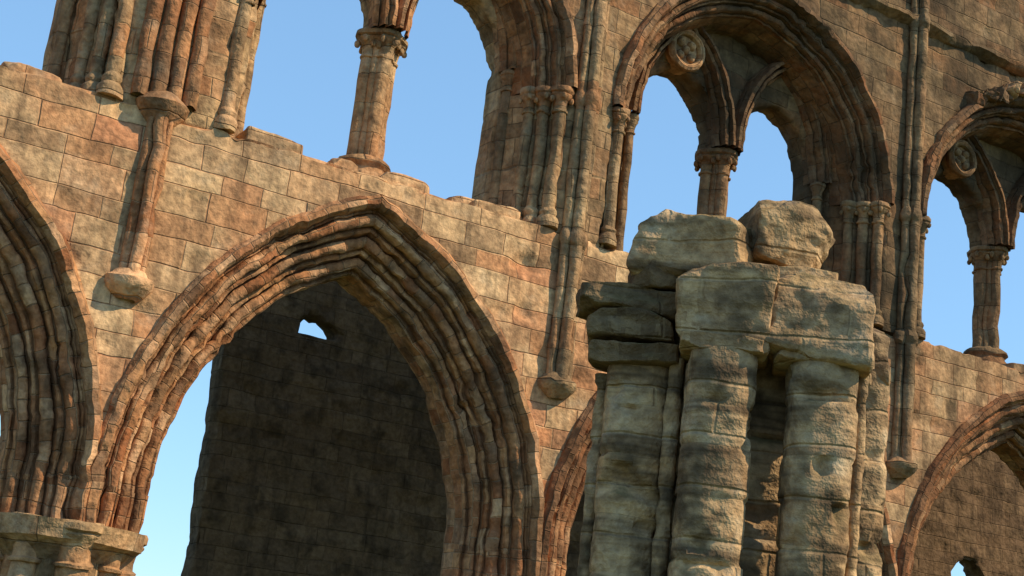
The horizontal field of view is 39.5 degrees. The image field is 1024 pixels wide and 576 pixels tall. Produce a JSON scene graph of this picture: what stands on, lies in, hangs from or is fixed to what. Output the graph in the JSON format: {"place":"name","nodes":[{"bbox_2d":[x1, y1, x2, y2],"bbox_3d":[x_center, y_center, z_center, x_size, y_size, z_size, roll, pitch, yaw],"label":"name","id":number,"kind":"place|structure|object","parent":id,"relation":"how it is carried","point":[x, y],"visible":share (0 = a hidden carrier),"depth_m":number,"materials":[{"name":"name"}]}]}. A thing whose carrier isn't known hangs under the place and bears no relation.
{"place":"outdoors","nodes":[
{"label":"outdoors","id":0,"kind":"place"},
{"bbox_2d":[0,513,147,575],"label":"arcade piers","id":1,"kind":"structure","parent":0,"point":[36,546],"depth_m":15.07,"materials":[{"name":"beige stone"}]},
{"bbox_2d":[0,143,1023,575],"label":"arcade arch mouldings","id":2,"kind":"object","parent":1,"relation":"on","point":[404,279],"visible":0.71,"depth_m":17.39,"materials":[{"name":"brown stone"}]},
{"bbox_2d":[2,61,60,81],"bbox_3d":[-5.413,-2.352,15.991,0.651,0.183,0.493,15,-17,-29],"label":"ledge stone","id":3,"kind":"object","parent":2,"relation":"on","point":[24,67],"visible":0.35,"depth_m":15.78,"materials":[{"name":"stone"}]},
{"bbox_2d":[104,0,215,302],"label":"vault shaft","id":4,"kind":"object","parent":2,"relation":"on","point":[163,112],"visible":1,"depth_m":16.27,"materials":[{"name":"red stone"}]},
{"bbox_2d":[235,128,301,153],"bbox_3d":[-2.974,-1.696,17.335,0.753,0.273,0.465,15,-17,-29],"label":"ledge stone","id":5,"kind":"object","parent":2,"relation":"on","point":[252,134],"visible":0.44,"depth_m":17.07,"materials":[{"name":"stone"}]},
{"bbox_2d":[261,136,299,152],"bbox_3d":[-2.917,-1.681,17.359,0.574,0.199,0.471,15,-17,-29],"label":"ledge stone","id":6,"kind":"object","parent":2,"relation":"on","point":[285,145],"visible":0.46,"depth_m":17.18,"materials":[{"name":"stone"}]},
{"bbox_2d":[326,158,359,171],"bbox_3d":[-2.146,-1.454,17.867,0.374,0.267,0.470,13,-16,-22],"label":"ledge stone","id":7,"kind":"object","parent":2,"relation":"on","point":[349,164],"visible":0.41,"depth_m":17.70,"materials":[{"name":"stone"}]},
{"bbox_2d":[379,171,429,193],"bbox_3d":[-1.426,-1.277,18.270,0.744,0.289,0.519,15,-17,-29],"label":"ledge stone","id":8,"kind":"object","parent":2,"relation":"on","point":[422,186],"visible":0.46,"depth_m":18.07,"materials":[{"name":"stone"}]},
{"bbox_2d":[445,195,472,204],"bbox_3d":[-0.535,-0.984,18.908,0.831,0.292,0.475,15,-17,-29],"label":"ledge stone","id":9,"kind":"object","parent":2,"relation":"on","point":[463,199],"visible":0.13,"depth_m":18.64,"materials":[{"name":"stone"}]},
{"bbox_2d":[470,198,520,219],"bbox_3d":[-0.304,-0.951,18.897,0.721,0.264,0.519,15,-17,-29],"label":"ledge stone","id":10,"kind":"object","parent":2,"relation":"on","point":[494,207],"visible":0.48,"depth_m":18.69,"materials":[{"name":"stone"}]},
{"bbox_2d":[118,0,1023,336],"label":"triforium wall","id":11,"kind":"structure","parent":2,"relation":"on","point":[876,44],"depth_m":22.75,"materials":[{"name":"brown stone"}]},
{"bbox_2d":[665,29,976,180],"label":"carved roundels","id":12,"kind":"object","parent":11,"relation":"attached to","point":[685,52],"visible":0.96,"depth_m":21.94,"materials":[{"name":"stone"}]},
{"bbox_2d":[856,0,1023,78],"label":"string course","id":13,"kind":"object","parent":11,"relation":"attached to","point":[981,51],"visible":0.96,"depth_m":23.88,"materials":[{"name":"stone"}]},
{"bbox_2d":[967,90,989,113],"bbox_3d":[7.830,-3.130,23.990,0.396,0.339,0.277,15,-17,-29],"label":"eroded carving","id":14,"kind":"object","parent":11,"relation":"attached to","point":[981,101],"visible":0.91,"depth_m":23.90,"materials":[{"name":"stone"}]},
{"bbox_2d":[981,89,997,106],"bbox_3d":[8.047,-3.192,24.110,0.328,0.327,0.293,4,-15,11],"label":"eroded carving","id":15,"kind":"object","parent":11,"relation":"attached to","point":[992,94],"visible":0.73,"depth_m":23.99,"materials":[{"name":"stone"}]},
{"bbox_2d":[984,83,1002,102],"bbox_3d":[8.175,-3.292,24.218,0.344,0.318,0.370,-7,-20,42],"label":"eroded carving","id":16,"kind":"object","parent":11,"relation":"attached to","point":[997,87],"visible":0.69,"depth_m":24.08,"materials":[{"name":"stone"}]},
{"bbox_2d":[1002,87,1014,103],"bbox_3d":[8.421,-3.282,24.377,0.340,0.280,0.342,15,-17,-29],"label":"eroded carving","id":17,"kind":"object","parent":11,"relation":"attached to","point":[1008,97],"visible":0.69,"depth_m":24.25,"materials":[{"name":"stone"}]},
{"bbox_2d":[1001,81,1018,99],"bbox_3d":[8.542,-3.375,24.465,0.305,0.330,0.388,0,-16,23],"label":"eroded carving","id":18,"kind":"object","parent":11,"relation":"attached to","point":[1013,86],"visible":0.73,"depth_m":24.30,"materials":[{"name":"stone"}]},
{"bbox_2d":[1015,79,1023,84],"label":"eroded carving","id":19,"kind":"object","parent":11,"relation":"attached to","point":[1019,81],"visible":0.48,"depth_m":24.60,"materials":[{"name":"stone"}]},
{"bbox_2d":[1018,84,1023,95],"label":"eroded carving","id":20,"kind":"object","parent":11,"relation":"attached to","point":[1021,89],"visible":0.41,"depth_m":24.49,"materials":[{"name":"stone"}]},
{"bbox_2d":[885,0,929,478],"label":"vault shaft","id":21,"kind":"object","parent":2,"relation":"on","point":[899,463],"visible":0.98,"depth_m":22.41,"materials":[{"name":"stone"}]},
{"bbox_2d":[1002,361,1023,372],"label":"ledge stone","id":22,"kind":"object","parent":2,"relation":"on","point":[1017,366],"visible":0.34,"depth_m":23.62,"materials":[{"name":"stone"}]},
{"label":"ledge stone","id":23,"kind":"object","parent":2,"relation":"on","visible":0},
{"bbox_2d":[588,236,599,246],"bbox_3d":[0.827,-0.667,19.487,0.661,0.260,0.496,15,-17,-29],"label":"ledge stone","id":24,"kind":"object","parent":23,"relation":"on","point":[594,241],"visible":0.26,"depth_m":19.37,"materials":[{"name":"stone"}]},
{"bbox_2d":[0,65,1023,563],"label":"arcade wall","id":25,"kind":"structure","parent":0,"point":[74,151],"depth_m":16.80,"materials":[{"name":"brown stone"}]},
{"bbox_2d":[61,0,883,296],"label":"triforium jambs","id":26,"kind":"object","parent":25,"relation":"on","point":[833,220],"visible":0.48,"depth_m":19.53,"materials":[{"name":"brown stone"}]},
{"bbox_2d":[48,0,1008,363],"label":"triforium shafts","id":27,"kind":"object","parent":25,"relation":"on","point":[382,50],"visible":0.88,"depth_m":19.39,"materials":[{"name":"brown stone"}]},
{"bbox_2d":[260,0,1023,251],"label":"triforium arch mouldings","id":28,"kind":"object","parent":27,"relation":"on","point":[800,48],"visible":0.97,"depth_m":22.42,"materials":[{"name":"brown stone"}]},
{"bbox_2d":[537,0,608,399],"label":"vault shaft","id":29,"kind":"object","parent":25,"relation":"attached to","point":[555,380],"visible":1,"depth_m":19.12,"materials":[{"name":"stone"}]},
{"bbox_2d":[0,0,1023,575],"label":"sky","id":30,"kind":"structure","parent":0,"point":[302,90],"materials":[{"name":"blue"}]},
{"bbox_2d":[42,0,1023,247],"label":"triforium tracery wall","id":31,"kind":"structure","parent":0,"point":[776,105],"depth_m":22.50,"materials":[{"name":"brown stone"}]},
{"label":"grassy ground","id":32,"kind":"structure","parent":0,"visible":0},
{"bbox_2d":[181,282,1023,575],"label":"aisle rubble wall","id":33,"kind":"structure","parent":32,"relation":"on","point":[319,456],"depth_m":25.05,"materials":[{"name":"stone"}]},
{"bbox_2d":[577,204,892,575],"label":"broken clustered pier","id":34,"kind":"structure","parent":32,"relation":"on","point":[739,417],"depth_m":9.94,"materials":[{"name":"stone"}]}
]}

